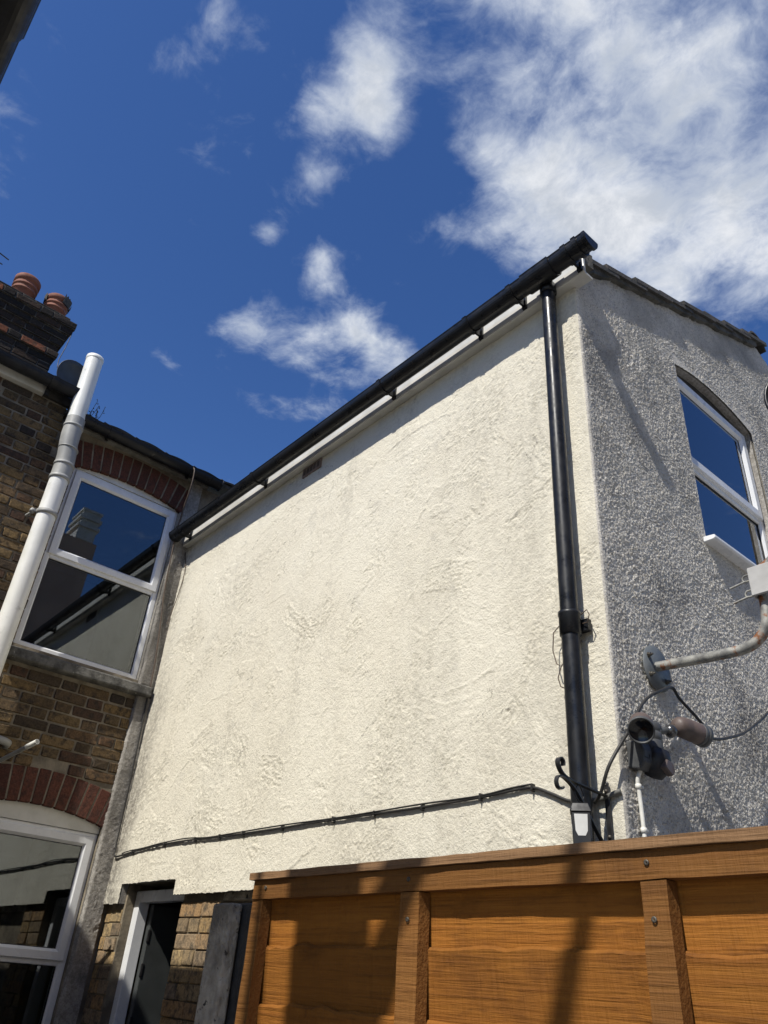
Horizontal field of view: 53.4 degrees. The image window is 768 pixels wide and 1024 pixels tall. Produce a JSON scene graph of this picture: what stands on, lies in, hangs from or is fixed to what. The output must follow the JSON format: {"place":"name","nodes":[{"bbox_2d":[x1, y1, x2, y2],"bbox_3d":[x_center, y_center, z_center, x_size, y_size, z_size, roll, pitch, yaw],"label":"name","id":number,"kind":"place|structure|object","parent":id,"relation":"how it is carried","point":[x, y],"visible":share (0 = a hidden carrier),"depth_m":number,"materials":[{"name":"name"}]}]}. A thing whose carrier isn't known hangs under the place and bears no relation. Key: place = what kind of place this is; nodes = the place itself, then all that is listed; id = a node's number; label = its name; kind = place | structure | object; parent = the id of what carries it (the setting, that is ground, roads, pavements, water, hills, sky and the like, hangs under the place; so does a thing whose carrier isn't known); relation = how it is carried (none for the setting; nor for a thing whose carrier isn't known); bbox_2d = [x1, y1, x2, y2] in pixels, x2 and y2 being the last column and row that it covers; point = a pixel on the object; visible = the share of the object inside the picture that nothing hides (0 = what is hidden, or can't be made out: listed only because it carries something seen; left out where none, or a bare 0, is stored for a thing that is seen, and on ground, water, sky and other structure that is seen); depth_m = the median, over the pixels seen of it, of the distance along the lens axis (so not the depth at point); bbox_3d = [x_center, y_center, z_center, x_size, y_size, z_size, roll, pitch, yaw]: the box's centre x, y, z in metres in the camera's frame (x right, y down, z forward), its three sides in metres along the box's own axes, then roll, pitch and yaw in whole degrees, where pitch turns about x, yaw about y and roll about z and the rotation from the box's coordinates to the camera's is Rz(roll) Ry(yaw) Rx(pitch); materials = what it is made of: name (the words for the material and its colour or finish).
{"place":"outdoors","nodes":[
{"label":"outdoors","id":0,"kind":"place"},
{"bbox_2d":[0,0,767,484],"label":"sky","id":1,"kind":"structure","parent":0,"point":[253,213],"materials":[{"name":"blue"}]},
{"label":"ground","id":2,"kind":"structure","parent":0,"visible":0},
{"bbox_2d":[0,364,233,1023],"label":"brick house","id":3,"kind":"structure","parent":2,"relation":"on","point":[76,689],"depth_m":5.73,"materials":[{"name":"brown brick"}]},
{"bbox_2d":[0,736,11,748],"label":"waste pipe","id":4,"kind":"object","parent":3,"relation":"attached to","point":[5,743],"visible":1,"depth_m":4.83,"materials":[{"name":"white plastic"}]},
{"bbox_2d":[0,739,38,762],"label":"overflow pipe","id":5,"kind":"object","parent":3,"relation":"attached to","point":[21,749],"visible":1,"depth_m":4.67,"materials":[{"name":"white plastic"}]},
{"bbox_2d":[0,280,76,371],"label":"chimney stack","id":6,"kind":"object","parent":3,"relation":"on","point":[35,332],"visible":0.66,"depth_m":7.03,"materials":[{"name":"brick"}]},
{"bbox_2d":[11,272,40,298],"bbox_3d":[-3.468,-2.092,7.327,0.241,0.350,0.241,28,-39,-32],"label":"chimney pot","id":7,"kind":"object","parent":6,"relation":"on","point":[28,284],"visible":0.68,"depth_m":7.29,"materials":[{"name":"ceramic"}]},
{"bbox_2d":[43,293,71,315],"bbox_3d":[-3.237,-1.969,7.492,0.256,0.350,0.253,28,-39,-32],"label":"chimney pot","id":8,"kind":"object","parent":6,"relation":"on","point":[60,303],"visible":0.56,"depth_m":7.46,"materials":[{"name":"ceramic"}]},
{"bbox_2d":[57,332,72,367],"bbox_3d":[-2.981,-1.516,7.113,0.022,0.522,0.101,18,-34,-20],"label":"aerial cable","id":9,"kind":"object","parent":6,"relation":"hanging from","point":[63,350],"visible":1,"depth_m":7.12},
{"bbox_2d":[0,348,79,398],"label":"eaves gutter","id":10,"kind":"object","parent":3,"relation":"attached to","point":[49,381],"visible":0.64,"depth_m":5.84,"materials":[{"name":"black plastic"}]},
{"bbox_2d":[0,799,99,1023],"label":"window","id":11,"kind":"structure","parent":3,"relation":"in","point":[20,819],"depth_m":4.83,"materials":[{"name":"white plastic"}]},
{"bbox_2d":[0,353,103,675],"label":"soil pipe","id":12,"kind":"object","parent":3,"relation":"attached to","point":[23,578],"visible":1,"depth_m":5.48,"materials":[{"name":"white plastic"}]},
{"bbox_2d":[56,360,82,386],"bbox_3d":[-2.842,-1.213,6.882,0.420,0.388,0.283,14,-33,-15],"label":"satellite dish","id":13,"kind":"object","parent":3,"relation":"attached to","point":[69,371],"visible":0.34,"depth_m":6.93,"materials":[{"name":"grey metal"}]},
{"bbox_2d":[7,468,177,697],"bbox_3d":[-2.110,0.480,5.806,1.072,1.656,0.184,28,-39,-32],"label":"window","id":14,"kind":"structure","parent":3,"relation":"in","point":[121,490],"depth_m":5.76,"materials":[{"name":"white plastic"}]},
{"bbox_2d":[84,414,224,490],"bbox_3d":[-1.913,-0.477,6.316,1.294,0.095,0.143,28,-39,-32],"label":"eaves gutter","id":15,"kind":"object","parent":3,"relation":"attached to","point":[107,432],"visible":0.83,"depth_m":6.27,"materials":[{"name":"black plastic"}]},
{"bbox_2d":[89,399,104,419],"bbox_3d":[-2.290,-0.787,6.082,0.119,0.198,0.077,28,-39,-32],"label":"gutter weed","id":16,"kind":"object","parent":15,"relation":"on","point":[95,410],"visible":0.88,"depth_m":6.08,"materials":[{"name":"green plant"}]},
{"bbox_2d":[150,468,194,686],"bbox_3d":[-1.695,0.450,6.057,0.079,1.875,0.224,5,-32,0],"label":"hanging cable","id":17,"kind":"object","parent":15,"relation":"hanging from","point":[166,581],"visible":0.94,"depth_m":6.04,"materials":[{"name":"black plastic"}]},
{"bbox_2d":[194,903,251,1023],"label":"concrete post","id":18,"kind":"object","parent":2,"relation":"on","point":[222,969],"visible":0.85,"depth_m":1.81,"materials":[{"name":"grey concrete"}]},
{"bbox_2d":[80,254,767,1023],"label":"rendered house","id":19,"kind":"structure","parent":2,"relation":"on","point":[364,614],"depth_m":3.78,"materials":[{"name":"beige paint"}]},
{"bbox_2d":[109,889,184,1023],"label":"door","id":20,"kind":"structure","parent":19,"relation":"in","point":[154,965],"depth_m":4.63,"materials":[{"name":"white plastic"}]},
{"bbox_2d":[167,552,185,623],"bbox_3d":[-1.638,0.591,6.081,0.083,0.652,0.023,-25,-43,38],"label":"thin wire","id":21,"kind":"object","parent":19,"relation":"attached to","point":[180,587],"visible":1,"depth_m":6.06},
{"bbox_2d":[114,698,570,856],"bbox_3d":[-0.526,1.140,4.093,0.046,1.199,3.762,28,-39,-32],"label":"wall cable","id":22,"kind":"object","parent":19,"relation":"attached to","point":[481,796],"depth_m":3.46,"materials":[{"name":"black plastic"}]},
{"bbox_2d":[169,230,597,541],"bbox_3d":[-0.366,-0.545,4.927,0.146,0.135,4.078,28,-39,-32],"label":"gutter","id":23,"kind":"object","parent":19,"relation":"attached to","point":[572,251],"visible":1,"depth_m":4.32,"materials":[{"name":"black plastic"}]},
{"bbox_2d":[540,281,594,841],"bbox_3d":[0.661,0.829,2.571,0.102,4.630,0.104,28,-39,-32],"label":"downpipe","id":24,"kind":"object","parent":19,"relation":"attached to","point":[572,628],"visible":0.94,"depth_m":2.91,"materials":[{"name":"black plastic"}]},
{"bbox_2d":[552,626,563,687],"bbox_3d":[0.656,0.536,2.840,0.024,0.273,0.055,28,-39,-32],"label":"wire offcut","id":25,"kind":"object","parent":24,"relation":"hanging from","point":[555,658],"visible":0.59,"depth_m":2.84,"materials":[{"name":"grey metal"}]},
{"bbox_2d":[554,757,612,840],"bbox_3d":[0.615,1.054,2.311,0.269,0.568,0.019,28,-39,-32],"label":"hanging bracket","id":26,"kind":"object","parent":19,"relation":"attached to","point":[569,781],"visible":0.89,"depth_m":2.40,"materials":[{"name":"black metal"}]},
{"bbox_2d":[570,784,591,842],"bbox_3d":[0.609,0.958,2.357,0.065,0.234,0.065,-4,-33,13],"label":"lantern","id":27,"kind":"object","parent":26,"relation":"hanging from","point":[580,812],"visible":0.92,"depth_m":2.33,"materials":[{"name":"black paint"}]},
{"bbox_2d":[592,789,621,802],"bbox_3d":[0.722,0.932,2.503,0.022,0.037,0.131,28,-39,-32],"label":"grey cable","id":28,"kind":"object","parent":19,"relation":"attached to","point":[614,793],"visible":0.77,"depth_m":2.48,"materials":[{"name":"grey plastic"}]},
{"bbox_2d":[635,770,648,836],"bbox_3d":[0.770,1.824,1.938,0.033,2.293,0.037,28,-39,-32],"label":"cable conduit","id":29,"kind":"object","parent":19,"relation":"attached to","point":[643,828],"visible":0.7,"depth_m":2.49,"materials":[{"name":"white plastic"}]},
{"bbox_2d":[593,686,703,804],"bbox_3d":[0.958,0.797,2.654,0.531,0.474,0.114,16,-34,-17],"label":"lamp cable","id":30,"kind":"object","parent":19,"relation":"attached to","point":[620,744],"visible":0.88,"depth_m":2.59,"materials":[{"name":"black plastic"}]},
{"bbox_2d":[626,712,713,779],"bbox_3d":[0.955,0.792,2.598,0.443,0.239,0.155,28,-39,-32],"label":"floodlight","id":31,"kind":"object","parent":19,"relation":"attached to","point":[648,754],"visible":1,"depth_m":2.54,"materials":[{"name":"grey plastic"}]},
{"bbox_2d":[642,592,767,692],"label":"dish mount","id":32,"kind":"object","parent":19,"relation":"attached to","point":[657,666],"visible":0.88,"depth_m":2.77,"materials":[{"name":"metal"}]},
{"bbox_2d":[730,562,767,604],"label":"dish clamp","id":33,"kind":"object","parent":32,"relation":"attached to","point":[757,575],"visible":0.98,"depth_m":2.68,"materials":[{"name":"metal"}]},
{"bbox_2d":[758,382,767,564],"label":"satellite dish","id":34,"kind":"object","parent":32,"relation":"on","point":[766,405],"visible":0.42,"depth_m":2.87,"materials":[{"name":"grey metal"}]},
{"bbox_2d":[677,375,767,572],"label":"window","id":35,"kind":"structure","parent":19,"relation":"in","point":[731,512],"depth_m":4.29,"materials":[{"name":"white plastic"}]},
{"bbox_2d":[713,711,767,740],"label":"lamp cable","id":36,"kind":"object","parent":19,"relation":"attached to","point":[763,717],"visible":0.81,"depth_m":3.04,"materials":[{"name":"black plastic"}]},
{"bbox_2d":[235,826,767,1023],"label":"fence panel","id":37,"kind":"object","parent":2,"relation":"on","point":[668,929],"visible":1,"depth_m":1.27,"materials":[{"name":"wood"}]},
{"bbox_3d":[-3.846,-0.649,1.586,4.000,5.450,4.006,28,-39,-32],"label":"neighbouring extension","id":38,"kind":"object","parent":2,"relation":"on","visible":0},
{"bbox_2d":[0,0,40,83],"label":"gutter","id":39,"kind":"object","parent":38,"relation":"attached to","point":[16,17],"visible":1,"depth_m":2.89,"materials":[{"name":"black plastic"}]}
]}

